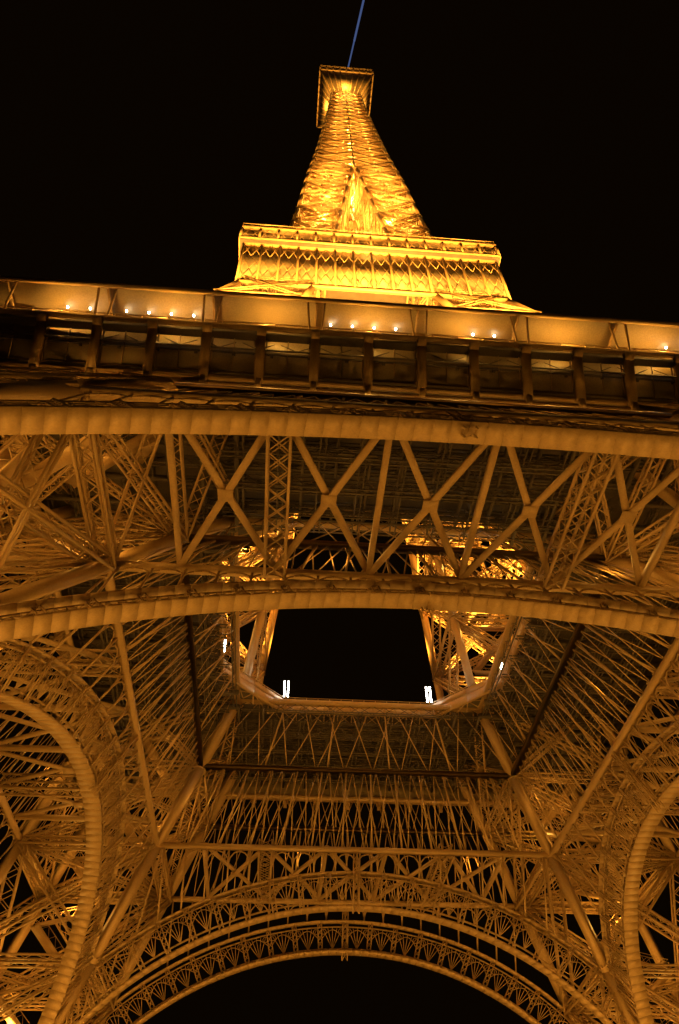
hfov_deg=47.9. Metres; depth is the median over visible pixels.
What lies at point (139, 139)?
sky
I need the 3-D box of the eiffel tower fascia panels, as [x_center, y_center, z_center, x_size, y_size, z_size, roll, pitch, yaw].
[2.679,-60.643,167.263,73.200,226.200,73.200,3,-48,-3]
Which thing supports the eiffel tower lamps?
attached to the eiffel tower
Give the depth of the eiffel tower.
75.45 m
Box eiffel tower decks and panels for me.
[0,103,678,795]
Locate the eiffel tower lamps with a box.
[67,306,666,701]
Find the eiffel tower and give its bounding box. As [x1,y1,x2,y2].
[0,65,678,1023]
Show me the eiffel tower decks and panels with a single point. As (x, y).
(440, 463)
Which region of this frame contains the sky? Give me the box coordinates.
[0,0,678,1023]
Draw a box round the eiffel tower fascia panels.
[0,67,678,801]

